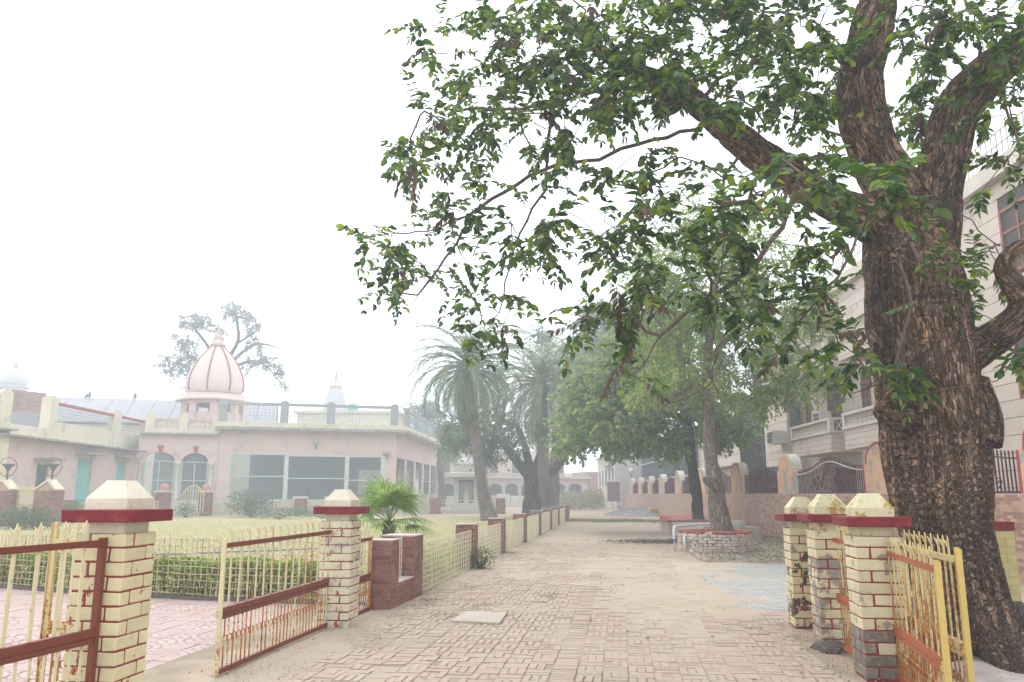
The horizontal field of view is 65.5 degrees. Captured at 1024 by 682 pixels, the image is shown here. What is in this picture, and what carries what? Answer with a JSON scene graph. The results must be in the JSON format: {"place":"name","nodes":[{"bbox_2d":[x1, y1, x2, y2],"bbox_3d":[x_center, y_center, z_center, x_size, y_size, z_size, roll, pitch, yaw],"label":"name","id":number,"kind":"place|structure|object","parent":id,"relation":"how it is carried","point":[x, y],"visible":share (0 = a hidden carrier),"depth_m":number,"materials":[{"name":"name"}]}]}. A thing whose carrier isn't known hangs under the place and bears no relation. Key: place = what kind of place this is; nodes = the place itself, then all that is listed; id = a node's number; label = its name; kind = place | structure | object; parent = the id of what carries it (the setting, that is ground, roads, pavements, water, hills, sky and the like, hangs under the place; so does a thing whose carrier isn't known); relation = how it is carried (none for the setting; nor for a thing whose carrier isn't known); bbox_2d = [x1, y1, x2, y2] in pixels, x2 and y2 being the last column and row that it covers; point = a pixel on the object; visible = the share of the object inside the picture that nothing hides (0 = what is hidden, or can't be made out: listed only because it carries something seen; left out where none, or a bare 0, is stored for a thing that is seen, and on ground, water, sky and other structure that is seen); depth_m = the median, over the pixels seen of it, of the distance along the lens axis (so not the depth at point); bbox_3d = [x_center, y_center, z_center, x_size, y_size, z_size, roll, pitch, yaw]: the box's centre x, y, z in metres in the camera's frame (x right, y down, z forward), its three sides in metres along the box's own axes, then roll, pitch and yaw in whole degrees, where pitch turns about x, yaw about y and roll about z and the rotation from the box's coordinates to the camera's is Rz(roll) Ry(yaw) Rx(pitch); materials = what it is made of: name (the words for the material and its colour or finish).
{"place":"outdoors","nodes":[
{"label":"outdoors","id":0,"kind":"place"},
{"bbox_2d":[0,388,46,426],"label":"brick house","id":1,"kind":"structure","parent":0,"point":[26,408],"depth_m":64.81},
{"bbox_2d":[154,483,173,508],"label":"garden pier","id":2,"kind":"structure","parent":0,"point":[163,494],"depth_m":57.91,"materials":[{"name":"brick"}]},
{"bbox_2d":[197,484,214,515],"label":"garden pier","id":3,"kind":"structure","parent":0,"point":[208,499],"depth_m":60.16,"materials":[{"name":"concrete"}]},
{"bbox_2d":[0,515,565,599],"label":"lawn","id":4,"kind":"structure","parent":0,"point":[244,520],"depth_m":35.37,"materials":[{"name":"plant"}]},
{"bbox_2d":[0,389,17,479],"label":"cream block","id":5,"kind":"structure","parent":4,"relation":"on","point":[6,399],"depth_m":45.54,"materials":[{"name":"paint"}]},
{"bbox_2d":[0,479,19,526],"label":"gabled pier","id":6,"kind":"structure","parent":4,"relation":"on","point":[8,493],"depth_m":40.94,"materials":[{"name":"brick"}]},
{"bbox_2d":[15,486,35,522],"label":"rod gate","id":7,"kind":"structure","parent":6,"relation":"attached to","point":[23,503],"depth_m":41.40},
{"bbox_2d":[0,505,40,528],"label":"shrub","id":8,"kind":"object","parent":4,"relation":"on","point":[3,515],"visible":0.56,"depth_m":37.89,"materials":[{"name":"green plant"}]},
{"bbox_2d":[6,505,60,529],"bbox_3d":[-22.496,8.317,37.611,2.408,1.204,1.722,0,-11,0],"label":"shrub","id":9,"kind":"object","parent":4,"relation":"on","point":[34,516],"visible":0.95,"depth_m":37.42,"materials":[{"name":"green plant"}]},
{"bbox_2d":[0,551,71,588],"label":"hedge","id":10,"kind":"object","parent":4,"relation":"on","point":[28,566],"visible":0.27,"depth_m":14.30,"materials":[{"name":"green plant"}]},
{"bbox_2d":[32,479,64,526],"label":"gabled pier","id":11,"kind":"structure","parent":4,"relation":"on","point":[48,493],"depth_m":40.91,"materials":[{"name":"brick"}]},
{"bbox_2d":[151,554,319,599],"bbox_3d":[-4.787,3.865,13.027,4.274,0.741,0.819,-3,-11,16],"label":"hedge","id":12,"kind":"object","parent":4,"relation":"on","point":[233,574],"visible":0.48,"depth_m":12.83,"materials":[{"name":"green plant"}]},
{"bbox_2d":[224,488,279,517],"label":"shrub","id":13,"kind":"object","parent":4,"relation":"on","point":[248,505],"visible":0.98,"depth_m":55.93,"materials":[{"name":"green plant"}]},
{"bbox_2d":[246,506,309,518],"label":"shrub","id":14,"kind":"object","parent":4,"relation":"on","point":[280,514],"visible":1,"depth_m":52.07,"materials":[{"name":"green plant"}]},
{"bbox_2d":[357,472,439,538],"bbox_3d":[-2.449,3.703,15.957,2.111,2.144,2.022,0,-11,0],"label":"fan palm","id":15,"kind":"object","parent":4,"relation":"on","point":[397,496],"visible":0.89,"depth_m":15.74,"materials":[{"name":"green plant"}]},
{"bbox_2d":[456,523,477,568],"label":"fence pillar","id":16,"kind":"structure","parent":4,"relation":"on","point":[466,527],"depth_m":17.80,"materials":[{"name":"brick"}]},
{"bbox_2d":[422,530,513,586],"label":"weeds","id":17,"kind":"object","parent":4,"relation":"on","point":[441,557],"visible":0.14,"depth_m":16.76,"materials":[{"name":"green plant"}]},
{"bbox_2d":[405,319,540,520],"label":"leaning palm","id":18,"kind":"object","parent":4,"relation":"on","point":[468,383],"visible":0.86,"depth_m":49.58,"materials":[{"name":"green plant"}]},
{"bbox_2d":[488,518,505,553],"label":"fence pillar","id":19,"kind":"structure","parent":4,"relation":"on","point":[495,521],"depth_m":22.14,"materials":[{"name":"brick"}]},
{"bbox_2d":[513,513,526,542],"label":"fence pillar","id":20,"kind":"structure","parent":4,"relation":"on","point":[516,516],"depth_m":27.20,"materials":[{"name":"brick"}]},
{"bbox_2d":[322,366,346,410],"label":"temple spire","id":21,"kind":"structure","parent":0,"point":[335,394],"depth_m":127.68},
{"bbox_2d":[293,411,410,494],"bbox_3d":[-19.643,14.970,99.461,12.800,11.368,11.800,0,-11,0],"label":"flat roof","id":22,"kind":"structure","parent":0,"point":[377,421],"depth_m":94.91,"materials":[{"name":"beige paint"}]},
{"bbox_2d":[144,543,857,681],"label":"road","id":23,"kind":"structure","parent":0,"point":[567,639],"depth_m":9.09,"materials":[{"name":"brick"}]},
{"bbox_2d":[422,530,470,591],"bbox_3d":[-1.220,4.190,15.448,0.038,0.830,4.660,-1,-11,8],"label":"fence panel","id":24,"kind":"object","parent":23,"relation":"on","point":[458,538],"visible":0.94,"depth_m":15.15,"materials":[{"name":"metal"}]},
{"bbox_2d":[365,551,566,622],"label":"grass tufts","id":25,"kind":"object","parent":23,"relation":"on","point":[449,596],"visible":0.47,"depth_m":12.21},
{"bbox_2d":[450,611,506,624],"bbox_3d":[-0.414,3.661,10.527,0.656,0.035,0.946,-2,-11,8],"label":"slab cover","id":26,"kind":"object","parent":23,"relation":"on","point":[482,617],"visible":1,"depth_m":10.45,"materials":[{"name":"concrete"}]},
{"bbox_2d":[468,546,496,568],"bbox_3d":[-0.703,4.782,17.566,0.658,0.544,0.656,10,-14,-41],"label":"shrub","id":27,"kind":"object","parent":23,"relation":"on","point":[481,564],"visible":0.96,"depth_m":17.52,"materials":[{"name":"green plant"}]},
{"bbox_2d":[478,523,500,562],"bbox_3d":[-0.579,5.082,20.100,0.038,0.830,4.000,-1,-11,8],"label":"fence panel","id":28,"kind":"object","parent":23,"relation":"on","point":[489,529],"visible":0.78,"depth_m":20.32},
{"bbox_2d":[505,517,523,549],"bbox_3d":[0.069,5.983,24.796,0.039,0.830,4.750,-1,-11,8],"label":"fence panel","id":29,"kind":"object","parent":23,"relation":"on","point":[517,532],"visible":0.87,"depth_m":24.97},
{"bbox_2d":[188,535,900,681],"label":"grit","id":30,"kind":"object","parent":23,"relation":"on","point":[526,545],"visible":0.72,"depth_m":8.77,"materials":[{"name":"gravel"}]},
{"bbox_2d":[667,523,739,550],"bbox_3d":[5.615,5.877,23.936,2.805,0.774,0.922,8,-13,-35],"label":"water pipe","id":31,"kind":"object","parent":23,"relation":"on","point":[685,534],"visible":0.87,"depth_m":23.18,"materials":[{"name":"metal"}]},
{"bbox_2d":[0,0,1023,492],"label":"sky","id":32,"kind":"structure","parent":0,"point":[161,160],"materials":[{"name":"white"}]},
{"bbox_2d":[21,505,1023,681],"bbox_3d":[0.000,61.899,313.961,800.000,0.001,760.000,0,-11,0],"label":"ground","id":33,"kind":"structure","parent":0,"point":[588,513],"depth_m":56.37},
{"bbox_2d":[0,358,30,390],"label":"domed turret","id":34,"kind":"object","parent":33,"relation":"on","point":[15,377],"visible":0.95,"depth_m":119.81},
{"bbox_2d":[0,395,147,513],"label":"pink wing","id":35,"kind":"structure","parent":33,"relation":"on","point":[92,459],"depth_m":54.47,"materials":[{"name":"paint"}]},
{"bbox_2d":[74,458,83,501],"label":"door","id":36,"kind":"structure","parent":35,"relation":"in","point":[80,461],"depth_m":54.74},
{"bbox_2d":[80,459,90,502],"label":"door","id":37,"kind":"structure","parent":35,"relation":"in","point":[86,464],"depth_m":55.60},
{"bbox_2d":[61,480,172,681],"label":"gate post","id":38,"kind":"object","parent":33,"relation":"on","point":[120,515],"visible":0.8,"depth_m":5.84,"materials":[{"name":"brick"}]},
{"bbox_2d":[0,520,107,681],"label":"gate leaf","id":39,"kind":"object","parent":38,"relation":"attached to","point":[29,649],"visible":1,"depth_m":5.39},
{"bbox_2d":[35,522,85,681],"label":"gate leaf","id":40,"kind":"object","parent":38,"relation":"attached to","point":[46,626],"visible":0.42,"depth_m":6.22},
{"bbox_2d":[0,588,316,681],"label":"paved court","id":41,"kind":"object","parent":33,"relation":"on","point":[177,628],"visible":0.38,"depth_m":10.12,"materials":[{"name":"tile"}]},
{"bbox_2d":[0,533,73,592],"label":"fence panel","id":42,"kind":"object","parent":41,"relation":"on","point":[16,586],"visible":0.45,"depth_m":13.95,"materials":[{"name":"metal"}]},
{"bbox_2d":[151,537,221,600],"bbox_3d":[-5.749,3.669,12.890,2.439,0.950,0.160,-3,-11,18],"label":"fence panel","id":43,"kind":"object","parent":41,"relation":"on","point":[186,597],"visible":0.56,"depth_m":12.70,"materials":[{"name":"metal"}]},
{"bbox_2d":[215,539,368,604],"bbox_3d":[-3.297,3.540,12.217,2.654,0.950,0.160,-3,-11,13],"label":"fence panel","id":44,"kind":"object","parent":41,"relation":"on","point":[233,599],"visible":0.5,"depth_m":12.31,"materials":[{"name":"metal"}]},
{"bbox_2d":[57,397,277,498],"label":"long shed","id":45,"kind":"structure","parent":33,"relation":"on","point":[140,409],"depth_m":95.18,"materials":[{"name":"metal"}]},
{"bbox_2d":[136,413,220,500],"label":"arcade link","id":46,"kind":"object","parent":33,"relation":"on","point":[184,450],"visible":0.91,"depth_m":64.76,"materials":[{"name":"pink paint"}]},
{"bbox_2d":[174,323,249,428],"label":"domed kiosk","id":47,"kind":"object","parent":46,"relation":"on","point":[214,376],"visible":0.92,"depth_m":70.29,"materials":[{"name":"pink paint"}]},
{"bbox_2d":[151,299,291,392],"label":"sparse tree","id":48,"kind":"object","parent":33,"relation":"on","point":[232,313],"visible":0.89,"depth_m":93.17,"materials":[{"name":"green plant"}]},
{"bbox_2d":[212,500,244,515],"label":"garden rail","id":49,"kind":"object","parent":33,"relation":"on","point":[219,508],"visible":0.59,"depth_m":61.45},
{"bbox_2d":[256,500,294,514],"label":"garden rail","id":50,"kind":"object","parent":33,"relation":"on","point":[287,505],"visible":0.47,"depth_m":63.72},
{"bbox_2d":[153,399,445,511],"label":"pink hall","id":51,"kind":"structure","parent":33,"relation":"on","point":[289,462],"depth_m":68.37,"materials":[{"name":"paint"}]},
{"bbox_2d":[228,454,284,499],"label":"window","id":52,"kind":"structure","parent":51,"relation":"in","point":[231,454],"depth_m":65.98,"materials":[{"name":"metal"}]},
{"bbox_2d":[287,455,345,499],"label":"window","id":53,"kind":"structure","parent":51,"relation":"in","point":[289,455],"depth_m":67.24,"materials":[{"name":"metal"}]},
{"bbox_2d":[348,456,381,499],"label":"window","id":54,"kind":"structure","parent":51,"relation":"in","point":[350,456],"depth_m":68.36,"materials":[{"name":"metal"}]},
{"bbox_2d":[313,489,369,627],"bbox_3d":[-2.183,2.775,10.103,0.569,1.755,0.569,-1,-11,8],"label":"gate post","id":55,"kind":"object","parent":33,"relation":"on","point":[341,509],"visible":0.94,"depth_m":9.94,"materials":[{"name":"brick"}]},
{"bbox_2d":[213,519,331,677],"bbox_3d":[-2.467,2.660,8.653,0.062,1.355,2.915,-2,-11,8],"label":"gate leaf","id":56,"kind":"object","parent":55,"relation":"attached to","point":[228,611],"visible":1,"depth_m":8.17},
{"bbox_2d":[358,528,372,614],"bbox_3d":[-2.091,3.165,10.834,0.062,1.205,1.187,-1,-11,8],"label":"gate leaf","id":57,"kind":"object","parent":55,"relation":"attached to","point":[367,576],"visible":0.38,"depth_m":11.17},
{"bbox_2d":[359,500,429,513],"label":"garden rail","id":58,"kind":"object","parent":33,"relation":"on","point":[422,510],"visible":0.17,"depth_m":66.78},
{"bbox_2d":[368,533,423,609],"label":"brick wall","id":59,"kind":"structure","parent":33,"relation":"on","point":[397,567],"depth_m":11.64,"materials":[{"name":"brick"}]},
{"bbox_2d":[399,397,467,506],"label":"hazy corner tree","id":60,"kind":"object","parent":33,"relation":"on","point":[431,414],"visible":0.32,"depth_m":102.16,"materials":[{"name":"grey plant"}]},
{"bbox_2d":[445,455,488,509],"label":"stone shrine","id":61,"kind":"object","parent":33,"relation":"on","point":[465,488],"visible":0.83,"depth_m":70.35,"materials":[{"name":"stone"}]},
{"bbox_2d":[440,500,494,513],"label":"garden rail","id":62,"kind":"object","parent":33,"relation":"on","point":[457,511],"visible":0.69,"depth_m":66.88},
{"bbox_2d":[429,398,582,515],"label":"forked dark tree","id":63,"kind":"object","parent":33,"relation":"on","point":[527,467],"visible":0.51,"depth_m":58.52,"materials":[{"name":"green plant"}]},
{"bbox_2d":[416,450,597,504],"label":"arcaded mansion","id":64,"kind":"structure","parent":33,"relation":"on","point":[503,480],"depth_m":117.36,"materials":[{"name":"paint"}]},
{"bbox_2d":[445,493,578,506],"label":"ruined wall","id":65,"kind":"structure","parent":33,"relation":"on","point":[516,501],"depth_m":101.76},
{"bbox_2d":[527,514,538,539],"bbox_3d":[0.761,6.944,29.808,0.040,0.830,4.650,-1,-11,8],"label":"fence panel","id":66,"kind":"object","parent":33,"relation":"on","point":[535,526],"visible":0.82,"depth_m":30.21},
{"bbox_2d":[477,320,604,507],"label":"stout palm","id":67,"kind":"object","parent":33,"relation":"on","point":[539,379],"visible":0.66,"depth_m":55.18,"materials":[{"name":"green plant"}]},
{"bbox_2d":[542,486,604,509],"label":"scrub","id":68,"kind":"object","parent":33,"relation":"on","point":[590,498],"visible":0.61,"depth_m":83.58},
{"bbox_2d":[523,287,643,506],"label":"tall hazy tree","id":69,"kind":"object","parent":33,"relation":"on","point":[601,329],"visible":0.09,"depth_m":76.91,"materials":[{"name":"green plant"}]},
{"bbox_2d":[567,518,659,522],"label":"grass strip","id":70,"kind":"object","parent":33,"relation":"on","point":[604,520],"depth_m":47.62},
{"bbox_2d":[607,482,619,500],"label":"notice board","id":71,"kind":"object","parent":33,"relation":"on","point":[613,491],"visible":0.95,"depth_m":85.73,"materials":[{"name":"metal"}]},
{"bbox_2d":[595,453,642,508],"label":"white house","id":72,"kind":"structure","parent":33,"relation":"on","point":[616,472],"depth_m":90.96,"materials":[{"name":"paint"}]},
{"bbox_2d":[604,507,658,516],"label":"gravel heap","id":73,"kind":"object","parent":33,"relation":"on","point":[639,511],"visible":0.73,"depth_m":60.44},
{"bbox_2d":[335,0,1023,673],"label":"tree","id":74,"kind":"object","parent":33,"relation":"on","point":[937,410],"visible":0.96,"depth_m":9.07,"materials":[{"name":"green plant"}]},
{"bbox_2d":[677,529,753,552],"bbox_3d":[5.982,5.905,23.472,2.179,0.645,2.166,0,-11,0],"label":"round planter","id":75,"kind":"object","parent":33,"relation":"on","point":[707,540],"visible":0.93,"depth_m":22.61,"materials":[{"name":"brick"}]},
{"bbox_2d":[601,187,843,531],"bbox_3d":[6.672,0.847,24.900,7.961,11.184,7.883,0,-11,0],"label":"light barked tree","id":76,"kind":"object","parent":75,"relation":"in","point":[718,510],"visible":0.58,"depth_m":24.00,"materials":[{"name":"green plant"}]},
{"bbox_2d":[697,400,756,492],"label":"beige wing","id":77,"kind":"structure","parent":33,"relation":"on","point":[749,458],"depth_m":47.74,"materials":[{"name":"paint"}]},
{"bbox_2d":[676,535,784,563],"bbox_3d":[8.299,6.936,27.528,4.933,0.001,18.522,-2,-11,9],"label":"planting strip","id":78,"kind":"object","parent":33,"relation":"on","point":[752,558],"depth_m":21.36,"materials":[{"name":"soil"}]},
{"bbox_2d":[581,538,762,543],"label":"swept leaves","id":79,"kind":"object","parent":78,"relation":"on","point":[650,541],"visible":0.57,"depth_m":26.98,"materials":[{"name":"brown plant"}]},
{"bbox_2d":[658,519,732,532],"bbox_3d":[8.218,8.144,35.094,3.120,0.565,2.720,0,-11,2],"label":"square planter","id":80,"kind":"object","parent":78,"relation":"on","point":[665,525],"visible":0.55,"depth_m":34.22,"materials":[{"name":"paint"}]},
{"bbox_2d":[540,277,768,518],"bbox_3d":[6.178,2.797,36.193,9.756,11.558,9.259,0,-11,0],"label":"dark trunk tree","id":81,"kind":"object","parent":80,"relation":"in","point":[616,430],"visible":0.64,"depth_m":34.59,"materials":[{"name":"green plant"}]},
{"bbox_2d":[672,520,759,540],"bbox_3d":[7.498,7.072,29.918,2.360,0.720,4.893,0,-11,0],"label":"concrete tank","id":82,"kind":"object","parent":78,"relation":"on","point":[744,526],"visible":0.29,"depth_m":27.97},
{"bbox_2d":[672,535,784,563],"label":"leaf litter","id":83,"kind":"object","parent":78,"relation":"on","point":[764,550],"visible":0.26,"depth_m":21.78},
{"bbox_2d":[775,497,812,628],"bbox_3d":[3.755,2.849,10.237,0.570,1.660,0.573,-1,-11,8],"label":"gate post","id":84,"kind":"object","parent":33,"relation":"on","point":[797,577],"visible":0.56,"depth_m":10.09,"materials":[{"name":"brick"}]},
{"bbox_2d":[623,494,1023,584],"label":"tiled wall","id":85,"kind":"structure","parent":33,"relation":"on","point":[758,510],"depth_m":31.52,"materials":[{"name":"tile"}]},
{"bbox_2d":[730,462,749,493],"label":"wall pier","id":86,"kind":"structure","parent":85,"relation":"on","point":[739,470],"depth_m":35.71,"materials":[{"name":"pink paint"}]},
{"bbox_2d":[744,466,777,493],"bbox_3d":[10.177,5.658,32.511,0.057,1.125,5.405,0,-11,2],"label":"iron grille","id":87,"kind":"object","parent":85,"relation":"on","point":[769,477],"visible":0.98,"depth_m":32.46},
{"bbox_2d":[797,457,864,493],"bbox_3d":[9.905,4.189,24.851,0.057,1.125,6.206,0,-11,2],"label":"iron grille","id":88,"kind":"object","parent":85,"relation":"on","point":[834,479],"visible":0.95,"depth_m":24.71,"materials":[{"name":"metal"}]},
{"bbox_2d":[862,440,887,493],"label":"wall pier","id":89,"kind":"structure","parent":85,"relation":"on","point":[873,478],"depth_m":21.20,"materials":[{"name":"pink paint"}]},
{"bbox_2d":[992,449,1020,493],"bbox_3d":[9.637,2.739,17.288,0.057,1.124,5.205,0,-11,2],"label":"iron grille","id":90,"kind":"object","parent":85,"relation":"on","point":[999,477],"visible":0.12,"depth_m":15.47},
{"bbox_2d":[1016,431,1023,493],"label":"wall pier","id":91,"kind":"structure","parent":85,"relation":"on","point":[1020,456],"depth_m":14.68,"materials":[{"name":"orange paint"}]},
{"bbox_2d":[796,494,851,647],"bbox_3d":[3.537,2.556,8.805,0.566,1.697,0.572,-1,-11,8],"label":"gate post","id":92,"kind":"object","parent":33,"relation":"on","point":[823,571],"visible":0.67,"depth_m":8.66,"materials":[{"name":"brick"}]},
{"bbox_2d":[810,639,847,653],"bbox_3d":[3.406,3.278,8.490,0.423,0.174,0.310,0,-11,0],"label":"stone","id":93,"kind":"object","parent":33,"relation":"on","point":[828,646],"visible":0.61,"depth_m":8.40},
{"bbox_2d":[831,493,912,681],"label":"gate post","id":94,"kind":"object","parent":33,"relation":"on","point":[870,520],"visible":0.87,"depth_m":7.27,"materials":[{"name":"brick"}]},
{"bbox_2d":[832,525,852,655],"bbox_3d":[3.436,2.539,8.072,0.052,1.295,1.002,-1,-11,8],"label":"gate leaf","id":95,"kind":"object","parent":94,"relation":"attached to","point":[843,600],"visible":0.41,"depth_m":8.32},
{"bbox_2d":[886,536,951,681],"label":"gate leaf","id":96,"kind":"object","parent":94,"relation":"attached to","point":[937,660],"visible":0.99,"depth_m":6.24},
{"bbox_2d":[901,529,974,681],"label":"gate leaf","id":97,"kind":"object","parent":94,"relation":"attached to","point":[961,648],"visible":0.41,"depth_m":6.07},
{"bbox_2d":[911,521,1023,616],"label":"yellow wall","id":98,"kind":"structure","parent":33,"relation":"on","point":[1005,539],"depth_m":10.02,"materials":[{"name":"paint"}]},
{"bbox_2d":[914,631,1023,681],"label":"side apron","id":99,"kind":"object","parent":33,"relation":"on","point":[984,671],"depth_m":7.39,"materials":[{"name":"concrete"}]},
{"bbox_2d":[526,521,676,543],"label":"road","id":100,"kind":"structure","parent":0,"point":[587,532],"depth_m":33.30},
{"bbox_2d":[640,431,698,492],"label":"steel framed building","id":101,"kind":"structure","parent":0,"point":[650,467],"depth_m":73.41,"materials":[{"name":"metal"}]},
{"bbox_2d":[674,471,684,493],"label":"wall pier","id":102,"kind":"structure","parent":0,"point":[679,478],"depth_m":51.12,"materials":[{"name":"orange paint"}]},
{"bbox_2d":[752,362,777,491],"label":"stair block","id":103,"kind":"structure","parent":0,"point":[761,453],"depth_m":46.16,"materials":[{"name":"paint"}]},
{"bbox_2d":[777,454,803,493],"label":"wall pier","id":104,"kind":"structure","parent":0,"point":[789,466],"depth_m":28.46,"materials":[{"name":"orange paint"}]},
{"bbox_2d":[671,562,1023,621],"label":"pavement","id":105,"kind":"structure","parent":0,"point":[763,587],"depth_m":13.87,"materials":[{"name":"concrete"}]},
{"bbox_2d":[761,109,1023,493],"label":"balcony house","id":106,"kind":"structure","parent":0,"point":[848,433],"depth_m":27.92,"materials":[{"name":"paint"}]},
{"bbox_2d":[767,430,787,444],"bbox_3d":[12.800,4.667,38.454,0.712,0.620,1.000,0,-11,2],"label":"air conditioner","id":107,"kind":"object","parent":106,"relation":"attached to","point":[776,437],"visible":1,"depth_m":37.99,"materials":[{"name":"metal"}]},
{"bbox_2d":[789,401,800,427],"bbox_3d":[13.437,3.787,37.795,0.470,1.900,0.130,0,-11,2],"label":"bay window","id":108,"kind":"structure","parent":106,"relation":"in","point":[797,421],"depth_m":37.78,"materials":[{"name":"grey glass"}]},
{"bbox_2d":[998,196,1023,270],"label":"window","id":109,"kind":"structure","parent":106,"relation":"in","point":[1021,199],"depth_m":20.79,"materials":[{"name":"red wood"}]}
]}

